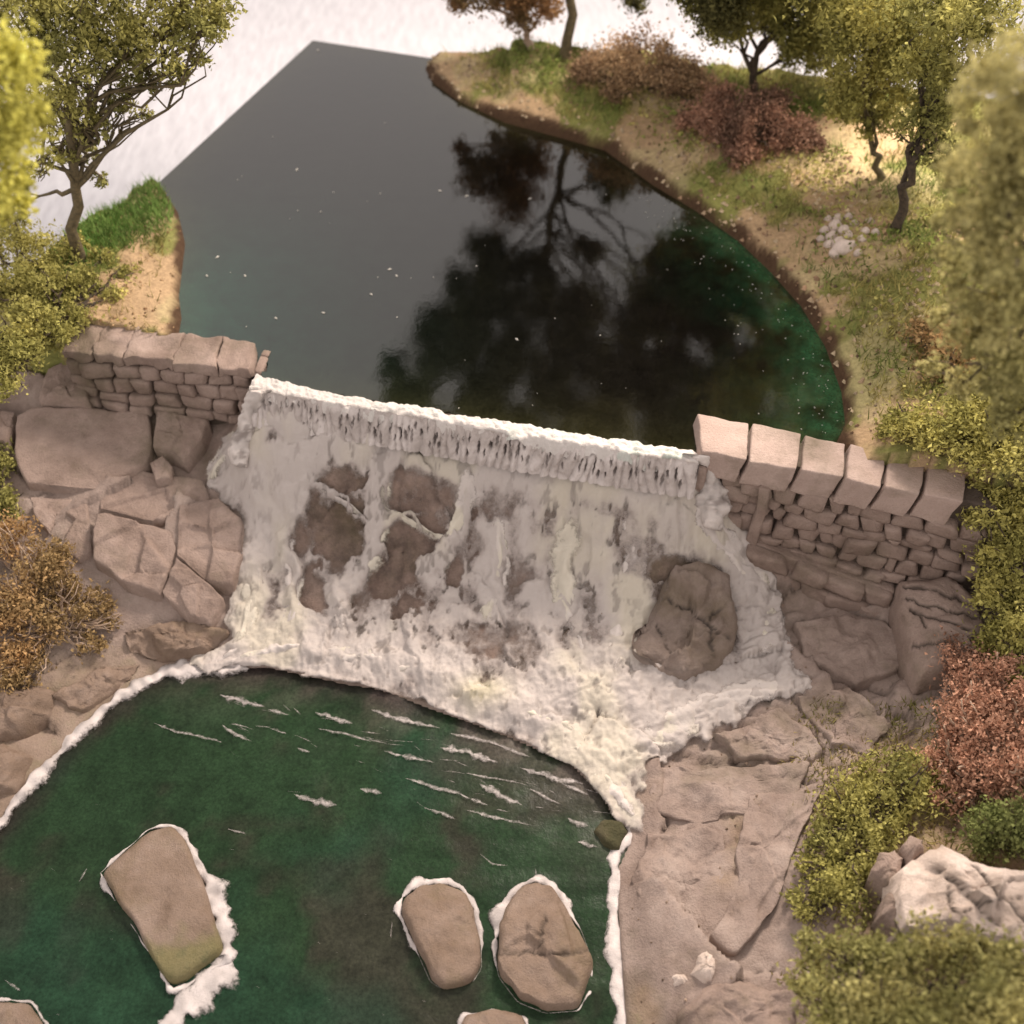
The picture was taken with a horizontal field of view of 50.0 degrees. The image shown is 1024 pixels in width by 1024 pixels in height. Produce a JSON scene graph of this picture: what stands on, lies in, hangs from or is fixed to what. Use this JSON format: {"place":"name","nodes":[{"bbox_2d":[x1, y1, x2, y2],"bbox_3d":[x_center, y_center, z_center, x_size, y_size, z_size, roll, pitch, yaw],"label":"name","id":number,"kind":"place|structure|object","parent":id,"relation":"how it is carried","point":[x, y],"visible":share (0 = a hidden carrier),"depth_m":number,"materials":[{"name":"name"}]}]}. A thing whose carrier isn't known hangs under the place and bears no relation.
{"place":"outdoors","nodes":[
{"label":"outdoors","id":0,"kind":"place"},
{"bbox_2d":[0,179,184,374],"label":"pond bank","id":1,"kind":"structure","parent":0,"point":[138,300],"depth_m":9.58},
{"bbox_2d":[0,207,138,402],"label":"bush","id":2,"kind":"object","parent":1,"relation":"on","point":[29,335],"visible":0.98,"depth_m":9.14,"materials":[{"name":"green plant"}]},
{"bbox_2d":[13,182,169,332],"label":"grass","id":3,"kind":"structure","parent":1,"relation":"on","point":[159,239],"depth_m":9.91,"materials":[{"name":"green plant"}]},
{"bbox_2d":[36,206,147,326],"bbox_3d":[-3.717,-2.375,9.843,1.151,0.240,2.036,0,48,0],"label":"ground cover","id":4,"kind":"object","parent":1,"relation":"on","point":[140,262],"visible":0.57,"depth_m":9.51,"materials":[{"name":"green plant"}]},
{"bbox_2d":[55,170,175,252],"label":"grass","id":5,"kind":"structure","parent":1,"relation":"on","point":[145,204],"depth_m":10.20,"materials":[{"name":"green plant"}]},
{"bbox_2d":[0,0,247,263],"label":"model tree","id":6,"kind":"object","parent":1,"relation":"on","point":[130,30],"visible":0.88,"depth_m":8.31,"materials":[{"name":"green plant"}]},
{"bbox_2d":[88,187,180,329],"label":"gravel","id":7,"kind":"structure","parent":1,"relation":"on","point":[144,308],"depth_m":9.59,"materials":[{"name":"brown gravel"}]},
{"bbox_2d":[0,668,627,1023],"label":"pool water","id":8,"kind":"structure","parent":0,"point":[313,892],"depth_m":7.88,"materials":[{"name":"green liquid"}]},
{"bbox_2d":[0,997,48,1023],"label":"foam collar","id":9,"kind":"object","parent":8,"relation":"on","point":[2,999],"visible":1,"depth_m":7.14,"materials":[{"name":"white liquid"}]},
{"bbox_2d":[100,824,237,1023],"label":"foam collar","id":10,"kind":"object","parent":8,"relation":"on","point":[198,993],"visible":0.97,"depth_m":7.29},
{"bbox_2d":[13,695,596,989],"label":"foam streaks","id":11,"kind":"object","parent":8,"relation":"on","point":[328,715],"visible":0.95,"depth_m":8.32,"materials":[{"name":"white liquid"}]},
{"bbox_2d":[0,659,631,1023],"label":"shore foam","id":12,"kind":"object","parent":8,"relation":"on","point":[179,669],"visible":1,"depth_m":8.11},
{"bbox_2d":[393,876,483,987],"bbox_3d":[-0.460,2.818,7.469,0.547,0.036,0.851,-21,51,-18],"label":"foam collar","id":13,"kind":"object","parent":8,"relation":"on","point":[416,882],"visible":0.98,"depth_m":7.59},
{"bbox_2d":[457,1009,527,1023],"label":"foam collar","id":14,"kind":"object","parent":8,"relation":"on","point":[461,1017],"visible":0.44,"depth_m":7.07,"materials":[{"name":"white liquid"}]},
{"bbox_2d":[489,874,592,1012],"bbox_3d":[0.175,2.905,7.380,0.637,0.052,0.954,-12,49,-11],"label":"foam collar","id":15,"kind":"object","parent":8,"relation":"on","point":[496,915],"visible":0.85,"depth_m":7.54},
{"bbox_2d":[160,40,844,452],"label":"pond water","id":16,"kind":"structure","parent":0,"point":[630,320],"depth_m":9.95,"materials":[{"name":"grey liquid"}]},
{"bbox_2d":[206,49,837,432],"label":"foam flecks","id":17,"kind":"object","parent":16,"relation":"on","point":[555,318],"visible":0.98,"depth_m":9.91,"materials":[{"name":"beige liquid"}]},
{"bbox_2d":[0,369,1023,1023],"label":"rocky ground","id":18,"kind":"structure","parent":0,"point":[660,939],"depth_m":8.47,"materials":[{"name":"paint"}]},
{"bbox_2d":[0,411,16,462],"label":"rock","id":19,"kind":"object","parent":18,"relation":"on","point":[8,421],"visible":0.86,"depth_m":9.33,"materials":[{"name":"stone"}]},
{"bbox_2d":[0,437,26,522],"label":"bush","id":20,"kind":"object","parent":18,"relation":"on","point":[8,497],"visible":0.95,"depth_m":9.09,"materials":[{"name":"green plant"}]},
{"bbox_2d":[0,743,32,798],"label":"rock","id":21,"kind":"object","parent":18,"relation":"on","point":[15,765],"visible":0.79,"depth_m":8.12,"materials":[{"name":"beige stone"}]},
{"bbox_2d":[0,1002,42,1023],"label":"pool rock","id":22,"kind":"object","parent":18,"relation":"on","point":[16,1013],"visible":0.98,"depth_m":7.03,"materials":[{"name":"beige stone"}]},
{"bbox_2d":[0,686,55,741],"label":"rock","id":23,"kind":"object","parent":18,"relation":"on","point":[27,713],"visible":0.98,"depth_m":8.32,"materials":[{"name":"beige stone"}]},
{"bbox_2d":[0,8,65,228],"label":"model tree","id":24,"kind":"object","parent":18,"relation":"on","point":[18,132],"visible":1,"depth_m":5.13,"materials":[{"name":"yellow plant"}]},
{"bbox_2d":[30,497,92,563],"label":"rock","id":25,"kind":"object","parent":18,"relation":"on","point":[46,511],"visible":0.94,"depth_m":9.04,"materials":[{"name":"stone"}]},
{"bbox_2d":[0,507,125,694],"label":"bush","id":26,"kind":"object","parent":18,"relation":"on","point":[17,610],"visible":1,"depth_m":8.62,"materials":[{"name":"brown plant"}]},
{"bbox_2d":[39,363,92,407],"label":"rock","id":27,"kind":"object","parent":18,"relation":"on","point":[59,389],"visible":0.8,"depth_m":9.42,"materials":[{"name":"stone"}]},
{"bbox_2d":[14,407,155,493],"bbox_3d":[-3.649,-0.450,9.414,1.167,0.621,0.770,0,48,0],"label":"rock","id":28,"kind":"object","parent":18,"relation":"on","point":[67,450],"visible":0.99,"depth_m":9.29,"materials":[{"name":"stone"}]},
{"bbox_2d":[52,665,139,712],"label":"rock","id":29,"kind":"object","parent":18,"relation":"on","point":[92,689],"visible":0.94,"depth_m":8.59,"materials":[{"name":"beige stone"}]},
{"bbox_2d":[93,513,175,601],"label":"rock","id":30,"kind":"object","parent":18,"relation":"on","point":[134,557],"visible":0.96,"depth_m":8.93,"materials":[{"name":"stone"}]},
{"bbox_2d":[100,471,209,526],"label":"rock","id":31,"kind":"object","parent":18,"relation":"on","point":[144,498],"visible":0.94,"depth_m":9.22,"materials":[{"name":"stone"}]},
{"bbox_2d":[150,456,175,486],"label":"rock","id":32,"kind":"object","parent":18,"relation":"on","point":[163,470],"visible":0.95,"depth_m":9.25,"materials":[{"name":"stone"}]},
{"bbox_2d":[104,827,222,983],"bbox_3d":[-2.359,2.734,7.629,0.593,0.336,1.168,-31,55,-25],"label":"pool rock","id":33,"kind":"object","parent":18,"relation":"on","point":[155,882],"visible":0.96,"depth_m":7.50,"materials":[{"name":"beige stone"}]},
{"bbox_2d":[62,324,270,424],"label":"wing wall","id":34,"kind":"structure","parent":18,"relation":"on","point":[123,369],"depth_m":9.16,"materials":[{"name":"stone"}]},
{"bbox_2d":[125,621,229,662],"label":"rock","id":35,"kind":"object","parent":18,"relation":"on","point":[172,641],"visible":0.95,"depth_m":8.86,"materials":[{"name":"beige stone"}]},
{"bbox_2d":[153,411,212,473],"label":"rock","id":36,"kind":"object","parent":18,"relation":"on","point":[181,442],"visible":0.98,"depth_m":9.39,"materials":[{"name":"stone"}]},
{"bbox_2d":[163,558,225,626],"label":"rock","id":37,"kind":"object","parent":18,"relation":"on","point":[190,595],"visible":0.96,"depth_m":8.91,"materials":[{"name":"stone"}]},
{"bbox_2d":[177,498,243,595],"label":"rock","id":38,"kind":"object","parent":18,"relation":"on","point":[211,555],"visible":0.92,"depth_m":9.07,"materials":[{"name":"stone"}]},
{"bbox_2d":[402,883,480,988],"bbox_3d":[-0.439,2.880,7.488,0.483,0.345,0.771,-21,51,-18],"label":"pool rock","id":39,"kind":"object","parent":18,"relation":"on","point":[439,919],"visible":0.99,"depth_m":7.35,"materials":[{"name":"beige stone"}]},
{"bbox_2d":[247,368,706,491],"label":"spillway wall","id":40,"kind":"structure","parent":18,"relation":"on","point":[701,476],"depth_m":8.43,"materials":[{"name":"stone"}]},
{"bbox_2d":[461,1009,524,1023],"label":"pool rock","id":41,"kind":"object","parent":18,"relation":"on","point":[493,1016],"visible":1,"depth_m":6.98,"materials":[{"name":"beige stone"}]},
{"bbox_2d":[189,374,811,830],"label":"waterfall","id":42,"kind":"structure","parent":18,"relation":"on","point":[607,714],"depth_m":8.73,"materials":[{"name":"liquid"}]},
{"bbox_2d":[497,883,592,1010],"bbox_3d":[0.216,2.934,7.409,0.680,0.434,0.874,0,48,0],"label":"pool rock","id":43,"kind":"object","parent":18,"relation":"on","point":[544,960],"visible":0.99,"depth_m":7.23,"materials":[{"name":"beige stone"}]},
{"bbox_2d":[594,820,627,849],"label":"rock","id":44,"kind":"object","parent":18,"relation":"on","point":[611,834],"visible":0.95,"depth_m":7.88,"materials":[{"name":"stone"}]},
{"bbox_2d":[631,826,724,913],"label":"rock","id":45,"kind":"object","parent":18,"relation":"on","point":[678,862],"visible":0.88,"depth_m":7.66,"materials":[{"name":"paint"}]},
{"bbox_2d":[672,974,687,985],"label":"rock","id":46,"kind":"object","parent":18,"relation":"on","point":[678,979],"visible":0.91,"depth_m":7.01,"materials":[{"name":"stone"}]},
{"bbox_2d":[632,561,737,680],"bbox_3d":[1.368,0.924,8.678,0.873,0.894,0.778,0,48,0],"label":"boulder","id":47,"kind":"object","parent":18,"relation":"on","point":[688,631],"visible":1,"depth_m":8.59,"materials":[{"name":"brown stone"}]},
{"bbox_2d":[690,951,714,983],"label":"rock","id":48,"kind":"object","parent":18,"relation":"on","point":[703,971],"visible":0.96,"depth_m":6.98,"materials":[{"name":"stone"}]},
{"bbox_2d":[649,761,809,822],"bbox_3d":[1.587,2.116,8.084,1.238,0.655,0.480,0,48,0],"label":"rock","id":49,"kind":"object","parent":18,"relation":"on","point":[714,793],"visible":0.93,"depth_m":7.95,"materials":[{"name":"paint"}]},
{"bbox_2d":[676,979,799,1023],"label":"rock","id":50,"kind":"object","parent":18,"relation":"on","point":[738,1002],"visible":0.99,"depth_m":6.79,"materials":[{"name":"stone"}]},
{"bbox_2d":[709,788,820,956],"bbox_3d":[1.708,2.435,7.663,0.487,0.558,1.486,25,53,21],"label":"rock","id":51,"kind":"object","parent":18,"relation":"on","point":[730,936],"visible":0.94,"depth_m":7.47,"materials":[{"name":"stone"}]},
{"bbox_2d":[712,708,821,764],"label":"rock","id":52,"kind":"object","parent":18,"relation":"on","point":[775,733],"visible":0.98,"depth_m":8.17,"materials":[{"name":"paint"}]},
{"bbox_2d":[601,604,1003,1023],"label":"gravel","id":53,"kind":"structure","parent":18,"relation":"on","point":[731,978],"depth_m":7.82,"materials":[{"name":"gravel"}]},
{"bbox_2d":[797,687,888,754],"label":"rock","id":54,"kind":"object","parent":18,"relation":"on","point":[864,715],"visible":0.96,"depth_m":8.15,"materials":[{"name":"stone"}]},
{"bbox_2d":[693,414,996,616],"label":"wing wall","id":55,"kind":"structure","parent":18,"relation":"on","point":[829,524],"depth_m":8.35,"materials":[{"name":"stone"}]},
{"bbox_2d":[792,615,898,691],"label":"rock","id":56,"kind":"object","parent":18,"relation":"on","point":[855,654],"visible":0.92,"depth_m":8.58,"materials":[{"name":"stone"}]},
{"bbox_2d":[779,736,957,932],"bbox_3d":[2.323,2.111,7.351,0.851,0.638,1.619,35,57,28],"label":"bush","id":57,"kind":"object","parent":18,"relation":"on","point":[859,811],"visible":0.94,"depth_m":7.37,"materials":[{"name":"green plant"}]},
{"bbox_2d":[864,850,902,900],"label":"rock","id":58,"kind":"object","parent":18,"relation":"on","point":[886,867],"visible":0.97,"depth_m":6.90,"materials":[{"name":"stone"}]},
{"bbox_2d":[870,892,896,937],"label":"rock","id":59,"kind":"object","parent":18,"relation":"on","point":[885,913],"visible":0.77,"depth_m":6.71,"materials":[{"name":"stone"}]},
{"bbox_2d":[771,694,1023,1023],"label":"grass","id":60,"kind":"structure","parent":18,"relation":"on","point":[910,705],"depth_m":7.73,"materials":[{"name":"green plant"}]},
{"bbox_2d":[776,905,1023,1023],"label":"bush","id":61,"kind":"object","parent":18,"relation":"on","point":[992,995],"visible":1,"depth_m":5.82,"materials":[{"name":"green plant"}]},
{"bbox_2d":[897,836,923,868],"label":"rock","id":62,"kind":"object","parent":18,"relation":"on","point":[911,848],"visible":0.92,"depth_m":6.88,"materials":[{"name":"stone"}]},
{"bbox_2d":[888,577,985,694],"bbox_3d":[3.278,0.955,8.446,0.632,0.600,0.927,0,48,0],"label":"rock","id":63,"kind":"object","parent":18,"relation":"on","point":[920,612],"visible":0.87,"depth_m":8.31,"materials":[{"name":"stone"}]},
{"bbox_2d":[881,845,1023,969],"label":"rock","id":64,"kind":"object","parent":18,"relation":"on","point":[958,886],"visible":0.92,"depth_m":6.47,"materials":[{"name":"stone"}]},
{"bbox_2d":[910,625,1023,834],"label":"bush","id":65,"kind":"object","parent":18,"relation":"on","point":[981,709],"visible":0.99,"depth_m":7.53,"materials":[{"name":"red plant"}]},
{"bbox_2d":[943,784,1023,867],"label":"bush","id":66,"kind":"object","parent":18,"relation":"on","point":[1001,823],"visible":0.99,"depth_m":6.98,"materials":[{"name":"green plant"}]},
{"bbox_2d":[956,471,1023,702],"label":"bush","id":67,"kind":"object","parent":18,"relation":"on","point":[1003,546],"visible":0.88,"depth_m":7.95,"materials":[{"name":"green plant"}]},
{"bbox_2d":[0,0,1023,283],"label":"white tabletop","id":68,"kind":"object","parent":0,"point":[264,44],"depth_m":17.30,"materials":[{"name":"paper"}]},
{"bbox_2d":[426,39,1023,529],"bbox_3d":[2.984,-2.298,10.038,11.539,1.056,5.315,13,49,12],"label":"pond bank","id":69,"kind":"structure","parent":0,"point":[842,343],"depth_m":10.29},
{"bbox_2d":[444,0,567,50],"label":"model tree","id":70,"kind":"object","parent":69,"relation":"on","point":[518,14],"visible":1,"depth_m":11.77,"materials":[{"name":"brown plant"}]},
{"bbox_2d":[563,11,728,108],"bbox_3d":[1.385,-4.660,11.411,1.774,1.042,0.888,14,49,12],"label":"bush","id":71,"kind":"object","parent":69,"relation":"on","point":[671,75],"visible":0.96,"depth_m":11.36,"materials":[{"name":"brown plant"}]},
{"bbox_2d":[559,0,770,62],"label":"model tree","id":72,"kind":"object","parent":69,"relation":"on","point":[724,14],"visible":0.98,"depth_m":10.18,"materials":[{"name":"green plant"}]},
{"bbox_2d":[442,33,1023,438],"bbox_3d":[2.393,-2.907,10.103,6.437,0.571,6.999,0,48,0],"label":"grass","id":73,"kind":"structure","parent":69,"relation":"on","point":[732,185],"depth_m":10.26,"materials":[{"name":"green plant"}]},
{"bbox_2d":[671,71,828,171],"bbox_3d":[2.336,-3.875,10.815,1.476,0.875,1.300,0,48,0],"label":"bush","id":74,"kind":"object","parent":69,"relation":"on","point":[759,119],"visible":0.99,"depth_m":10.62,"materials":[{"name":"red plant"}]},
{"bbox_2d":[668,0,879,101],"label":"model tree","id":75,"kind":"object","parent":69,"relation":"on","point":[791,46],"visible":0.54,"depth_m":10.70,"materials":[{"name":"green plant"}]},
{"bbox_2d":[816,235,824,242],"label":"pebble","id":76,"kind":"object","parent":69,"relation":"on","point":[819,238],"visible":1,"depth_m":9.83,"materials":[{"name":"stone"}]},
{"bbox_2d":[819,226,828,234],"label":"pebble","id":77,"kind":"object","parent":69,"relation":"on","point":[823,229],"visible":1,"depth_m":9.87,"materials":[{"name":"stone"}]},
{"bbox_2d":[823,239,832,248],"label":"pebble","id":78,"kind":"object","parent":69,"relation":"on","point":[827,243],"visible":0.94,"depth_m":9.80,"materials":[{"name":"stone"}]},
{"bbox_2d":[824,215,831,220],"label":"pebble","id":79,"kind":"object","parent":69,"relation":"on","point":[828,219],"visible":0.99,"depth_m":9.93,"materials":[{"name":"stone"}]},
{"bbox_2d":[825,230,837,239],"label":"pebble","id":80,"kind":"object","parent":69,"relation":"on","point":[830,234],"visible":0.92,"depth_m":9.82,"materials":[{"name":"stone"}]},
{"bbox_2d":[828,249,838,258],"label":"pebble","id":81,"kind":"object","parent":69,"relation":"on","point":[833,253],"visible":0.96,"depth_m":9.71,"materials":[{"name":"stone"}]},
{"bbox_2d":[828,219,841,230],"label":"pebble","id":82,"kind":"object","parent":69,"relation":"on","point":[833,223],"visible":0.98,"depth_m":9.85,"materials":[{"name":"stone"}]},
{"bbox_2d":[832,213,842,221],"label":"pebble","id":83,"kind":"object","parent":69,"relation":"on","point":[837,216],"visible":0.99,"depth_m":9.91,"materials":[{"name":"stone"}]},
{"bbox_2d":[832,236,843,245],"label":"pebble","id":84,"kind":"object","parent":69,"relation":"on","point":[838,238],"visible":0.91,"depth_m":9.74,"materials":[{"name":"stone"}]},
{"bbox_2d":[832,239,853,255],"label":"pebble","id":85,"kind":"object","parent":69,"relation":"on","point":[839,247],"visible":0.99,"depth_m":9.66,"materials":[{"name":"stone"}]},
{"bbox_2d":[837,225,850,234],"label":"pebble","id":86,"kind":"object","parent":69,"relation":"on","point":[842,228],"visible":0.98,"depth_m":9.80,"materials":[{"name":"stone"}]},
{"bbox_2d":[843,212,852,219],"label":"pebble","id":87,"kind":"object","parent":69,"relation":"on","point":[849,215],"visible":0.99,"depth_m":9.92,"materials":[{"name":"stone"}]},
{"bbox_2d":[843,231,852,238],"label":"pebble","id":88,"kind":"object","parent":69,"relation":"on","point":[848,234],"visible":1,"depth_m":9.74,"materials":[{"name":"stone"}]},
{"bbox_2d":[849,219,858,226],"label":"pebble","id":89,"kind":"object","parent":69,"relation":"on","point":[857,224],"visible":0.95,"depth_m":9.86,"materials":[{"name":"stone"}]},
{"bbox_2d":[853,249,862,256],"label":"pebble","id":90,"kind":"object","parent":69,"relation":"on","point":[858,252],"visible":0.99,"depth_m":9.62,"materials":[{"name":"stone"}]},
{"bbox_2d":[857,235,866,241],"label":"pebble","id":91,"kind":"object","parent":69,"relation":"on","point":[862,239],"visible":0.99,"depth_m":9.70,"materials":[{"name":"stone"}]},
{"bbox_2d":[860,227,869,234],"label":"pebble","id":92,"kind":"object","parent":69,"relation":"on","point":[865,230],"visible":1,"depth_m":9.72,"materials":[{"name":"stone"}]},
{"bbox_2d":[865,217,874,223],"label":"pebble","id":93,"kind":"object","parent":69,"relation":"on","point":[870,219],"visible":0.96,"depth_m":9.87,"materials":[{"name":"stone"}]},
{"bbox_2d":[871,228,879,235],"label":"pebble","id":94,"kind":"object","parent":69,"relation":"on","point":[874,230],"visible":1,"depth_m":9.73,"materials":[{"name":"stone"}]},
{"bbox_2d":[773,0,981,181],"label":"model tree","id":95,"kind":"object","parent":69,"relation":"on","point":[862,36],"visible":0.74,"depth_m":9.36,"materials":[{"name":"green plant"}]},
{"bbox_2d":[895,309,979,388],"bbox_3d":[3.362,-1.297,8.648,0.684,0.626,0.897,0,48,0],"label":"bush","id":96,"kind":"object","parent":69,"relation":"on","point":[924,327],"visible":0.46,"depth_m":8.60,"materials":[{"name":"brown plant"}]},
{"bbox_2d":[857,0,1023,232],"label":"model tree","id":97,"kind":"object","parent":69,"relation":"on","point":[935,65],"visible":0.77,"depth_m":8.41,"materials":[{"name":"green plant"}]},
{"bbox_2d":[869,325,1023,496],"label":"bush","id":98,"kind":"object","parent":69,"relation":"on","point":[970,417],"visible":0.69,"depth_m":7.86,"materials":[{"name":"green plant"}]},
{"bbox_2d":[914,6,1023,452],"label":"model tree","id":99,"kind":"object","parent":69,"relation":"on","point":[989,220],"visible":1,"depth_m":4.98,"materials":[{"name":"green plant"}]}
]}

